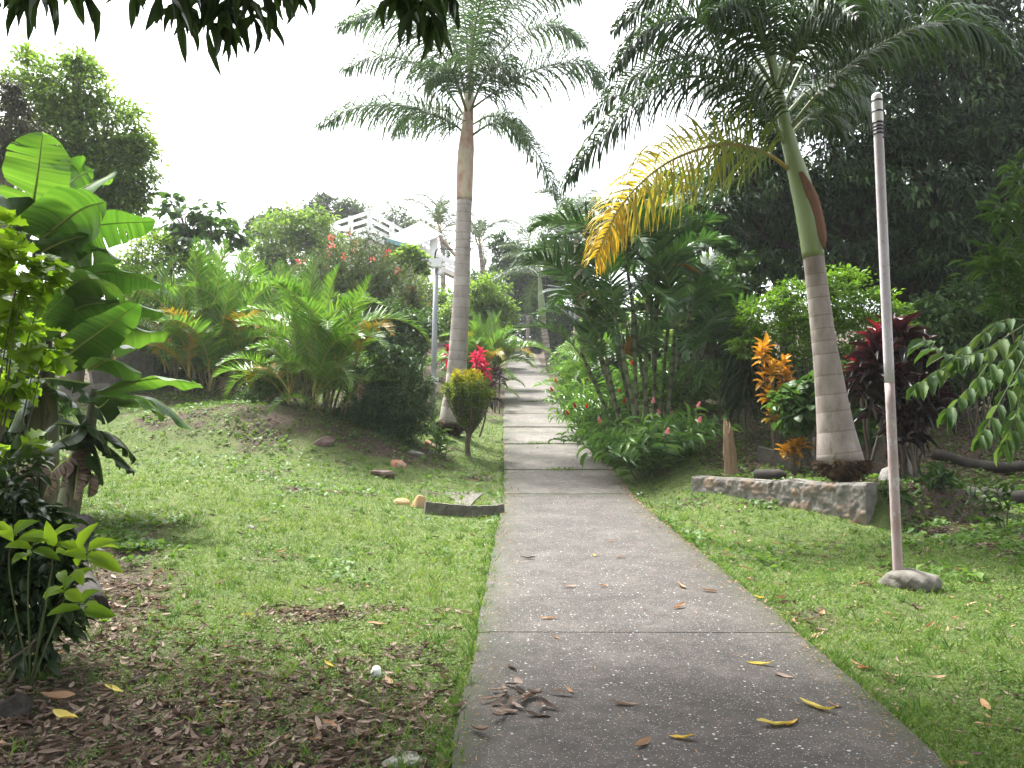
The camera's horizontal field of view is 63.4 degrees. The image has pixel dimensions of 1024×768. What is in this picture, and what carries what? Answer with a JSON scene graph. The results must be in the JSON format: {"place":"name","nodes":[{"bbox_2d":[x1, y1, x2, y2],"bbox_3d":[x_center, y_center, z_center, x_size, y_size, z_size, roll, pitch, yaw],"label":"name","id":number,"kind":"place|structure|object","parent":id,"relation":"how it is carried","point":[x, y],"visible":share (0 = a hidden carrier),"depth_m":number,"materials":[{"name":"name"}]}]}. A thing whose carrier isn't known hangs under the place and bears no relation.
{"place":"outdoors","nodes":[
{"label":"outdoors","id":0,"kind":"place"},
{"bbox_2d":[0,320,1023,767],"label":"ground","id":1,"kind":"structure","parent":0,"point":[880,518],"depth_m":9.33,"materials":[{"name":"green plant"}]},
{"bbox_2d":[0,692,33,720],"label":"rock","id":2,"kind":"object","parent":1,"relation":"on","point":[15,705],"visible":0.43,"depth_m":4.46,"materials":[{"name":"black stone"}]},
{"bbox_2d":[0,73,59,368],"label":"broadleaf tree","id":3,"kind":"object","parent":1,"relation":"on","point":[15,106],"visible":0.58,"depth_m":22.02,"materials":[{"name":"green plant"}]},
{"bbox_2d":[0,333,72,467],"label":"leafy shrub","id":4,"kind":"object","parent":1,"relation":"on","point":[7,438],"visible":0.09,"depth_m":12.83,"materials":[{"name":"green plant"}]},
{"bbox_2d":[0,206,77,519],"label":"shrub","id":5,"kind":"object","parent":1,"relation":"on","point":[15,318],"visible":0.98,"depth_m":6.24,"materials":[{"name":"green plant"}]},
{"bbox_2d":[0,434,104,685],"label":"shrub","id":6,"kind":"object","parent":1,"relation":"on","point":[18,504],"visible":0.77,"depth_m":5.03,"materials":[{"name":"green plant"}]},
{"bbox_2d":[40,691,74,698],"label":"fallen leaf","id":7,"kind":"object","parent":1,"relation":"on","point":[60,694],"visible":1,"depth_m":4.67,"materials":[{"name":"brown plant"}]},
{"bbox_2d":[0,519,122,685],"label":"shrub","id":8,"kind":"object","parent":1,"relation":"on","point":[76,550],"visible":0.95,"depth_m":4.51,"materials":[{"name":"green plant"}]},
{"bbox_2d":[53,709,76,717],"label":"fallen leaf","id":9,"kind":"object","parent":1,"relation":"on","point":[60,713],"visible":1,"depth_m":4.42,"materials":[{"name":"yellow plant"}]},
{"bbox_2d":[0,132,155,502],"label":"banana plant","id":10,"kind":"object","parent":1,"relation":"on","point":[70,222],"visible":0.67,"depth_m":10.93,"materials":[{"name":"green plant"}]},
{"bbox_2d":[1,263,168,504],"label":"banana plant","id":11,"kind":"object","parent":1,"relation":"on","point":[77,308],"visible":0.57,"depth_m":10.73,"materials":[{"name":"green plant"}]},
{"bbox_2d":[0,34,177,381],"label":"broadleaf tree","id":12,"kind":"object","parent":1,"relation":"on","point":[77,116],"visible":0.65,"depth_m":24.28,"materials":[{"name":"green plant"}]},
{"bbox_2d":[71,515,109,608],"bbox_3d":[-4.137,1.671,7.940,0.362,0.593,3.509,2,-5,-28],"label":"rock","id":13,"kind":"object","parent":1,"relation":"on","point":[100,598],"visible":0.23,"depth_m":6.84,"materials":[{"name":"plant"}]},
{"bbox_2d":[58,350,154,400],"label":"garden wall","id":14,"kind":"structure","parent":1,"relation":"on","point":[137,361],"depth_m":22.92,"materials":[{"name":"concrete"}]},
{"bbox_2d":[27,357,202,519],"bbox_3d":[-4.801,0.737,9.966,1.976,2.132,1.178,2,-5,-22],"label":"banana plant","id":15,"kind":"object","parent":1,"relation":"on","point":[82,441],"visible":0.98,"depth_m":9.95,"materials":[{"name":"green plant"}]},
{"bbox_2d":[114,228,231,367],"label":"broadleaf tree","id":16,"kind":"object","parent":1,"relation":"on","point":[161,254],"visible":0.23,"depth_m":29.12,"materials":[{"name":"green plant"}]},
{"bbox_2d":[98,262,253,376],"bbox_3d":[-10.994,-1.435,25.420,4.796,4.847,5.342,-2,-5,24],"label":"areca palm","id":17,"kind":"object","parent":1,"relation":"on","point":[166,284],"visible":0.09,"depth_m":24.98,"materials":[{"name":"plant"}]},
{"bbox_2d":[89,236,301,399],"bbox_3d":[-8.246,-1.611,22.910,6.147,5.774,6.503,-1,-5,14],"label":"areca palm","id":18,"kind":"object","parent":1,"relation":"on","point":[204,316],"visible":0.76,"depth_m":22.50,"materials":[{"name":"plant"}]},
{"bbox_2d":[147,191,254,280],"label":"broadleaf tree","id":19,"kind":"object","parent":1,"relation":"on","point":[200,221],"visible":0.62,"depth_m":30.38,"materials":[{"name":"green plant"}]},
{"bbox_2d":[146,326,290,386],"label":"leafy shrub","id":20,"kind":"object","parent":1,"relation":"on","point":[181,373],"visible":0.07,"depth_m":25.23,"materials":[{"name":"green plant"}]},
{"bbox_2d":[0,0,459,77],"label":"mango tree","id":21,"kind":"object","parent":1,"relation":"on","point":[228,14],"visible":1,"depth_m":3.98,"materials":[{"name":"green plant"}]},
{"bbox_2d":[223,368,302,404],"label":"bush","id":22,"kind":"object","parent":1,"relation":"on","point":[269,387],"visible":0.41,"depth_m":19.68,"materials":[{"name":"green plant"}]},
{"bbox_2d":[242,204,297,261],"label":"broadleaf tree","id":23,"kind":"object","parent":1,"relation":"on","point":[247,223],"visible":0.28,"depth_m":66.73,"materials":[{"name":"green plant"}]},
{"bbox_2d":[211,250,368,378],"bbox_3d":[-7.825,-2.139,26.477,6.356,4.456,6.015,-4,-6,38],"label":"areca palm","id":24,"kind":"object","parent":1,"relation":"on","point":[258,266],"visible":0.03,"depth_m":25.85,"materials":[{"name":"plant"}]},
{"bbox_2d":[234,200,357,294],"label":"broadleaf tree","id":25,"kind":"object","parent":1,"relation":"on","point":[298,227],"visible":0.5,"depth_m":44.19,"materials":[{"name":"green plant"}]},
{"bbox_2d":[212,252,431,416],"bbox_3d":[-4.537,-1.072,19.628,5.480,3.977,4.301,-3,-5,29],"label":"areca palm","id":26,"kind":"object","parent":1,"relation":"on","point":[314,337],"visible":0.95,"depth_m":18.77,"materials":[{"name":"plant"}]},
{"bbox_2d":[313,436,334,446],"bbox_3d":[-3.899,1.249,17.149,0.524,0.354,0.356,4,-6,-41],"label":"rock","id":27,"kind":"object","parent":1,"relation":"on","point":[325,441],"visible":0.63,"depth_m":17.03,"materials":[{"name":"stone"}]},
{"bbox_2d":[292,189,366,245],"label":"broadleaf tree","id":28,"kind":"object","parent":1,"relation":"on","point":[323,198],"visible":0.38,"depth_m":68.92,"materials":[{"name":"green plant"}]},
{"bbox_2d":[264,227,414,372],"bbox_3d":[-5.945,-2.926,28.226,5.458,5.676,4.301,0,-5,0],"label":"oleander","id":29,"kind":"object","parent":1,"relation":"on","point":[349,277],"visible":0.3,"depth_m":27.65,"materials":[{"name":"green plant"}]},
{"bbox_2d":[267,266,452,336],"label":"leafy shrub","id":30,"kind":"object","parent":1,"relation":"on","point":[442,293],"visible":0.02,"depth_m":40.17,"materials":[{"name":"green plant"}]},
{"bbox_2d":[371,470,394,477],"bbox_3d":[-2.496,1.811,16.035,0.455,0.303,0.364,0,-5,0],"label":"rock","id":31,"kind":"object","parent":1,"relation":"on","point":[386,473],"visible":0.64,"depth_m":15.91,"materials":[{"name":"stone"}]},
{"bbox_2d":[329,198,438,245],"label":"broadleaf tree","id":32,"kind":"object","parent":1,"relation":"on","point":[392,218],"visible":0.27,"depth_m":77.17,"materials":[{"name":"green plant"}]},
{"bbox_2d":[330,342,440,446],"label":"bush","id":33,"kind":"object","parent":1,"relation":"on","point":[394,414],"visible":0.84,"depth_m":18.99,"materials":[{"name":"green plant"}]},
{"bbox_2d":[330,210,454,302],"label":"house","id":34,"kind":"structure","parent":1,"relation":"on","point":[420,232],"depth_m":49.79,"materials":[{"name":"white paint"}]},
{"bbox_2d":[350,294,448,391],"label":"leafy shrub","id":35,"kind":"object","parent":1,"relation":"on","point":[412,335],"visible":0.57,"depth_m":25.93,"materials":[{"name":"green plant"}]},
{"bbox_2d":[381,749,424,767],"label":"rock","id":36,"kind":"object","parent":1,"relation":"on","point":[392,759],"visible":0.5,"depth_m":3.92,"materials":[{"name":"grey stone"}]},
{"bbox_2d":[384,242,433,283],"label":"leafy shrub","id":37,"kind":"object","parent":1,"relation":"on","point":[411,253],"visible":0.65,"depth_m":36.29,"materials":[{"name":"green plant"}]},
{"bbox_2d":[381,255,450,379],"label":"oleander","id":38,"kind":"object","parent":1,"relation":"on","point":[411,294],"visible":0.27,"depth_m":30.01,"materials":[{"name":"green plant"}]},
{"bbox_2d":[398,187,478,303],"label":"palm tree","id":39,"kind":"object","parent":1,"relation":"on","point":[438,214],"visible":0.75,"depth_m":62.91,"materials":[{"name":"green plant"}]},
{"bbox_2d":[421,248,456,434],"bbox_3d":[-1.850,-1.070,21.051,0.941,4.928,0.407,1,-5,-14],"label":"lamp post","id":40,"kind":"object","parent":1,"relation":"on","point":[435,262],"visible":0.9,"depth_m":21.10,"materials":[{"name":"metal"}]},
{"bbox_2d":[423,407,457,457],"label":"ginger plant","id":41,"kind":"object","parent":1,"relation":"on","point":[438,440],"visible":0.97,"depth_m":18.47,"materials":[{"name":"green plant"}]},
{"bbox_2d":[314,0,611,435],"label":"palm tree","id":42,"kind":"object","parent":1,"relation":"on","point":[449,75],"visible":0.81,"depth_m":22.10,"materials":[{"name":"green plant"}]},
{"bbox_2d":[442,491,483,505],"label":"concrete slab","id":43,"kind":"structure","parent":1,"relation":"on","point":[475,495],"depth_m":15.10,"materials":[{"name":"grey concrete"}]},
{"bbox_2d":[424,501,504,516],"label":"kerb","id":44,"kind":"structure","parent":1,"relation":"on","point":[456,509],"depth_m":12.89,"materials":[{"name":"concrete"}]},
{"bbox_2d":[439,367,498,456],"bbox_3d":[-1.052,0.694,19.649,1.275,2.229,1.372,3,-6,-37],"label":"croton","id":45,"kind":"object","parent":1,"relation":"on","point":[467,404],"visible":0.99,"depth_m":19.43,"materials":[{"name":"green plant"}]},
{"bbox_2d":[431,270,521,342],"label":"leafy shrub","id":46,"kind":"object","parent":1,"relation":"on","point":[493,299],"visible":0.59,"depth_m":38.09,"materials":[{"name":"green plant"}]},
{"bbox_2d":[443,213,514,277],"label":"palm tree","id":47,"kind":"object","parent":1,"relation":"on","point":[480,248],"visible":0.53,"depth_m":66.89,"materials":[{"name":"green plant"}]},
{"bbox_2d":[469,345,491,412],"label":"ti plant","id":48,"kind":"object","parent":1,"relation":"on","point":[482,364],"visible":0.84,"depth_m":27.31,"materials":[{"name":"red plant"}]},
{"bbox_2d":[450,269,513,324],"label":"broadleaf tree","id":49,"kind":"object","parent":1,"relation":"on","point":[499,283],"visible":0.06,"depth_m":50.34,"materials":[{"name":"green plant"}]},
{"bbox_2d":[421,307,555,398],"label":"areca palm","id":50,"kind":"object","parent":1,"relation":"on","point":[494,348],"visible":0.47,"depth_m":32.80,"materials":[{"name":"plant"}]},
{"bbox_2d":[488,364,508,412],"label":"ti plant","id":51,"kind":"object","parent":1,"relation":"on","point":[498,374],"visible":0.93,"depth_m":29.12,"materials":[{"name":"green plant"}]},
{"bbox_2d":[0,374,1023,767],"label":"leaf litter","id":52,"kind":"object","parent":1,"relation":"on","point":[320,726],"visible":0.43,"depth_m":4.85,"materials":[{"name":"brown plant"}]},
{"bbox_2d":[470,261,565,341],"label":"broadleaf tree","id":53,"kind":"object","parent":1,"relation":"on","point":[473,275],"visible":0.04,"depth_m":86.85,"materials":[{"name":"green plant"}]},
{"bbox_2d":[487,205,561,357],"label":"palm tree","id":54,"kind":"object","parent":1,"relation":"on","point":[529,216],"visible":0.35,"depth_m":64.82,"materials":[{"name":"green plant"}]},
{"bbox_2d":[491,235,586,370],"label":"palm tree","id":55,"kind":"object","parent":1,"relation":"on","point":[542,317],"visible":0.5,"depth_m":50.42,"materials":[{"name":"green plant"}]},
{"bbox_2d":[486,229,592,359],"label":"broadleaf tree","id":56,"kind":"object","parent":1,"relation":"on","point":[519,283],"visible":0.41,"depth_m":56.29,"materials":[{"name":"green plant"}]},
{"bbox_2d":[508,302,573,352],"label":"broadleaf tree","id":57,"kind":"object","parent":1,"relation":"on","point":[532,332],"visible":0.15,"depth_m":73.98,"materials":[{"name":"green plant"}]},
{"bbox_2d":[539,341,579,382],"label":"ginger plant","id":58,"kind":"object","parent":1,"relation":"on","point":[565,356],"visible":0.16,"depth_m":37.89,"materials":[{"name":"green plant"}]},
{"bbox_2d":[515,186,620,351],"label":"palm tree","id":59,"kind":"object","parent":1,"relation":"on","point":[586,194],"visible":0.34,"depth_m":40.47,"materials":[{"name":"green plant"}]},
{"bbox_2d":[525,185,612,328],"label":"broadleaf tree","id":60,"kind":"object","parent":1,"relation":"on","point":[551,233],"visible":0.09,"depth_m":54.61,"materials":[{"name":"green plant"}]},
{"bbox_2d":[541,376,604,415],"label":"ginger plant","id":61,"kind":"object","parent":1,"relation":"on","point":[571,391],"visible":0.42,"depth_m":27.71,"materials":[{"name":"green plant"}]},
{"bbox_2d":[531,302,627,354],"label":"leafy shrub","id":62,"kind":"object","parent":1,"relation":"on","point":[557,338],"visible":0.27,"depth_m":54.93,"materials":[{"name":"green plant"}]},
{"bbox_2d":[533,323,628,401],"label":"areca palm","id":63,"kind":"object","parent":1,"relation":"on","point":[576,374],"visible":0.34,"depth_m":29.57,"materials":[{"name":"plant"}]},
{"bbox_2d":[548,388,627,433],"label":"ginger plant","id":64,"kind":"object","parent":1,"relation":"on","point":[574,419],"visible":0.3,"depth_m":22.62,"materials":[{"name":"green plant"}]},
{"bbox_2d":[548,398,669,462],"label":"ginger plant","id":65,"kind":"object","parent":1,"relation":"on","point":[585,434],"visible":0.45,"depth_m":19.40,"materials":[{"name":"green plant"}]},
{"bbox_2d":[548,348,690,431],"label":"ginger plant","id":66,"kind":"object","parent":1,"relation":"on","point":[620,396],"visible":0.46,"depth_m":22.08,"materials":[{"name":"green plant"}]},
{"bbox_2d":[572,292,673,360],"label":"leafy shrub","id":67,"kind":"object","parent":1,"relation":"on","point":[628,320],"visible":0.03,"depth_m":32.95,"materials":[{"name":"green plant"}]},
{"bbox_2d":[503,167,780,432],"bbox_3d":[3.567,-1.798,20.655,7.603,7.404,5.726,0,-5,0],"label":"clumping palm","id":68,"kind":"object","parent":1,"relation":"on","point":[668,258],"visible":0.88,"depth_m":19.98,"materials":[{"name":"plant"}]},
{"bbox_2d":[587,329,697,390],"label":"leafy shrub","id":69,"kind":"object","parent":1,"relation":"on","point":[613,361],"visible":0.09,"depth_m":23.90,"materials":[{"name":"green plant"}]},
{"bbox_2d":[577,397,744,482],"bbox_3d":[3.009,1.174,16.931,3.397,1.753,3.447,0,-5,0],"label":"ginger plant","id":70,"kind":"object","parent":1,"relation":"on","point":[664,443],"visible":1,"depth_m":16.45,"materials":[{"name":"green plant"}]},
{"bbox_2d":[612,355,729,414],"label":"ginger plant","id":71,"kind":"object","parent":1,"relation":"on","point":[708,384],"visible":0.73,"depth_m":20.50,"materials":[{"name":"green plant"}]},
{"bbox_2d":[605,162,761,271],"bbox_3d":[8.008,-5.300,36.552,8.178,8.969,4.237,0,-5,0],"label":"broadleaf tree","id":72,"kind":"object","parent":1,"relation":"on","point":[693,214],"visible":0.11,"depth_m":36.03,"materials":[{"name":"green plant"}]},
{"bbox_2d":[664,250,770,400],"bbox_3d":[5.573,-1.635,22.750,3.172,4.309,1.940,0,-5,0],"label":"leafy shrub","id":73,"kind":"object","parent":1,"relation":"on","point":[737,269],"visible":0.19,"depth_m":22.54,"materials":[{"name":"green plant"}]},
{"bbox_2d":[676,304,763,392],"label":"leafy shrub","id":74,"kind":"object","parent":1,"relation":"on","point":[707,350],"visible":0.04,"depth_m":23.78,"materials":[{"name":"green plant"}]},
{"bbox_2d":[723,419,737,476],"bbox_3d":[4.097,1.232,15.553,0.364,1.204,0.286,2,-5,-24],"label":"dead stump","id":75,"kind":"object","parent":1,"relation":"on","point":[730,458],"visible":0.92,"depth_m":15.47,"materials":[{"name":"brown wood"}]},
{"bbox_2d":[695,235,767,310],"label":"broadleaf tree","id":76,"kind":"object","parent":1,"relation":"on","point":[723,260],"visible":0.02,"depth_m":29.08,"materials":[{"name":"green plant"}]},
{"bbox_2d":[709,304,780,442],"bbox_3d":[5.108,-0.267,18.062,1.518,3.089,1.559,-2,-5,24],"label":"dracaena","id":77,"kind":"object","parent":1,"relation":"on","point":[741,375],"visible":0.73,"depth_m":17.87,"materials":[{"name":"green plant"}]},
{"bbox_2d":[753,469,786,479],"bbox_3d":[4.448,1.579,14.266,0.530,0.242,0.236,-3,-5,35],"label":"rock","id":78,"kind":"object","parent":1,"relation":"on","point":[770,474],"visible":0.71,"depth_m":14.19,"materials":[{"name":"stone"}]},
{"bbox_2d":[689,164,858,359],"bbox_3d":[7.956,-3.130,24.349,5.386,6.674,2.592,0,-5,0],"label":"broadleaf tree","id":79,"kind":"object","parent":1,"relation":"on","point":[784,257],"visible":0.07,"depth_m":24.26,"materials":[{"name":"green plant"}]},
{"bbox_2d":[751,333,798,453],"bbox_3d":[5.249,0.289,16.471,0.961,2.638,0.817,2,-5,-24],"label":"croton","id":80,"kind":"object","parent":1,"relation":"on","point":[762,348],"visible":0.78,"depth_m":16.42,"materials":[{"name":"orange plant"}]},
{"bbox_2d":[755,446,802,471],"bbox_3d":[5.256,1.500,16.333,0.913,0.540,0.180,-2,-5,29],"label":"concrete edge","id":81,"kind":"object","parent":1,"relation":"on","point":[766,455],"visible":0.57,"depth_m":16.30,"materials":[{"name":"grey concrete"}]},
{"bbox_2d":[691,476,876,524],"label":"stone wall","id":82,"kind":"structure","parent":1,"relation":"on","point":[855,502],"depth_m":12.63,"materials":[{"name":"grey stone"}]},
{"bbox_2d":[556,0,1023,481],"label":"palm tree","id":83,"kind":"object","parent":1,"relation":"on","point":[839,457],"visible":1,"depth_m":12.53,"materials":[{"name":"green plant"}]},
{"bbox_2d":[775,433,814,477],"bbox_3d":[5.042,1.281,14.858,0.731,0.813,0.469,0,-5,0],"label":"croton","id":84,"kind":"object","parent":1,"relation":"on","point":[792,448],"visible":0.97,"depth_m":14.81,"materials":[{"name":"orange plant"}]},
{"bbox_2d":[755,336,864,414],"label":"leafy shrub","id":85,"kind":"object","parent":1,"relation":"on","point":[800,371],"visible":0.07,"depth_m":20.32,"materials":[{"name":"green plant"}]},
{"bbox_2d":[725,262,920,436],"bbox_3d":[6.584,-0.514,17.372,4.210,4.158,1.939,0,-5,0],"label":"bush","id":86,"kind":"object","parent":1,"relation":"on","point":[843,324],"visible":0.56,"depth_m":17.38,"materials":[{"name":"green plant"}]},
{"bbox_2d":[760,360,886,476],"bbox_3d":[5.755,0.642,14.959,2.432,2.189,1.301,0,-5,0],"label":"leafy shrub","id":87,"kind":"object","parent":1,"relation":"on","point":[797,413],"visible":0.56,"depth_m":14.92,"materials":[{"name":"green plant"}]},
{"bbox_2d":[684,0,1023,402],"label":"mango tree","id":88,"kind":"object","parent":1,"relation":"on","point":[923,253],"visible":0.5,"depth_m":20.75,"materials":[{"name":"green plant"}]},
{"bbox_2d":[811,437,911,477],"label":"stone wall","id":89,"kind":"structure","parent":1,"relation":"on","point":[880,457],"depth_m":14.64,"materials":[{"name":"grey stone"}]},
{"bbox_2d":[842,316,917,476],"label":"ti plant","id":90,"kind":"object","parent":1,"relation":"on","point":[877,325],"visible":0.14,"depth_m":14.36,"materials":[{"name":"red plant"}]},
{"bbox_2d":[766,45,1015,344],"bbox_3d":[16.886,-6.143,30.358,15.638,13.955,8.737,0,-5,0],"label":"mango tree","id":91,"kind":"object","parent":1,"relation":"on","point":[946,165],"visible":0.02,"depth_m":30.07,"materials":[{"name":"green plant"}]},
{"bbox_2d":[877,479,922,510],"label":"ginger plant","id":92,"kind":"object","parent":1,"relation":"on","point":[905,494],"visible":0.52,"depth_m":11.80,"materials":[{"name":"green plant"}]},
{"bbox_2d":[843,311,959,479],"bbox_3d":[6.369,0.206,13.589,2.212,2.926,1.558,0,-5,0],"label":"ti plant","id":93,"kind":"object","parent":1,"relation":"on","point":[865,370],"visible":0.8,"depth_m":13.44,"materials":[{"name":"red plant"}]},
{"bbox_2d":[871,92,941,592],"bbox_3d":[3.747,-0.432,7.948,0.539,4.891,0.489,4,-6,-39],"label":"pole","id":94,"kind":"object","parent":1,"relation":"on","point":[903,578],"visible":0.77,"depth_m":7.92,"materials":[{"name":"metal"}]},
{"bbox_2d":[901,461,963,490],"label":"ginger plant","id":95,"kind":"object","parent":1,"relation":"on","point":[941,474],"visible":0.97,"depth_m":12.59,"materials":[{"name":"green plant"}]},
{"bbox_2d":[873,331,1020,420],"bbox_3d":[10.746,-0.402,19.949,5.792,3.322,2.493,0,-5,0],"label":"leafy shrub","id":96,"kind":"object","parent":1,"relation":"on","point":[1006,404],"visible":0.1,"depth_m":19.84,"materials":[{"name":"green plant"}]},
{"bbox_2d":[902,260,1023,440],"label":"leafy shrub","id":97,"kind":"object","parent":1,"relation":"on","point":[950,327],"visible":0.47,"depth_m":18.43,"materials":[{"name":"green plant"}]},
{"bbox_2d":[906,318,1023,466],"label":"shrub","id":98,"kind":"object","parent":1,"relation":"on","point":[1011,362],"visible":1,"depth_m":6.75,"materials":[{"name":"green plant"}]},
{"bbox_2d":[931,448,1023,472],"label":"log","id":99,"kind":"object","parent":1,"relation":"on","point":[987,465],"visible":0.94,"depth_m":16.86,"materials":[{"name":"wood"}]},
{"bbox_2d":[946,147,1023,399],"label":"bamboo","id":100,"kind":"object","parent":1,"relation":"on","point":[997,259],"visible":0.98,"depth_m":10.66,"materials":[{"name":"green plant"}]},
{"bbox_2d":[965,478,1022,531],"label":"ginger plant","id":101,"kind":"object","parent":1,"relation":"on","point":[996,519],"visible":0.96,"depth_m":11.40,"materials":[{"name":"green plant"}]},
{"bbox_2d":[967,486,1023,505],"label":"log","id":102,"kind":"object","parent":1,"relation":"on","point":[1017,497],"visible":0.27,"depth_m":13.95,"materials":[{"name":"brown plant"}]},
{"bbox_2d":[0,0,1023,344],"label":"sky","id":103,"kind":"structure","parent":0,"point":[245,138],"materials":[{"name":"white"}]},
{"bbox_2d":[452,350,950,767],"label":"walkway","id":104,"kind":"structure","parent":0,"point":[641,659],"depth_m":5.45,"materials":[{"name":"concrete"}]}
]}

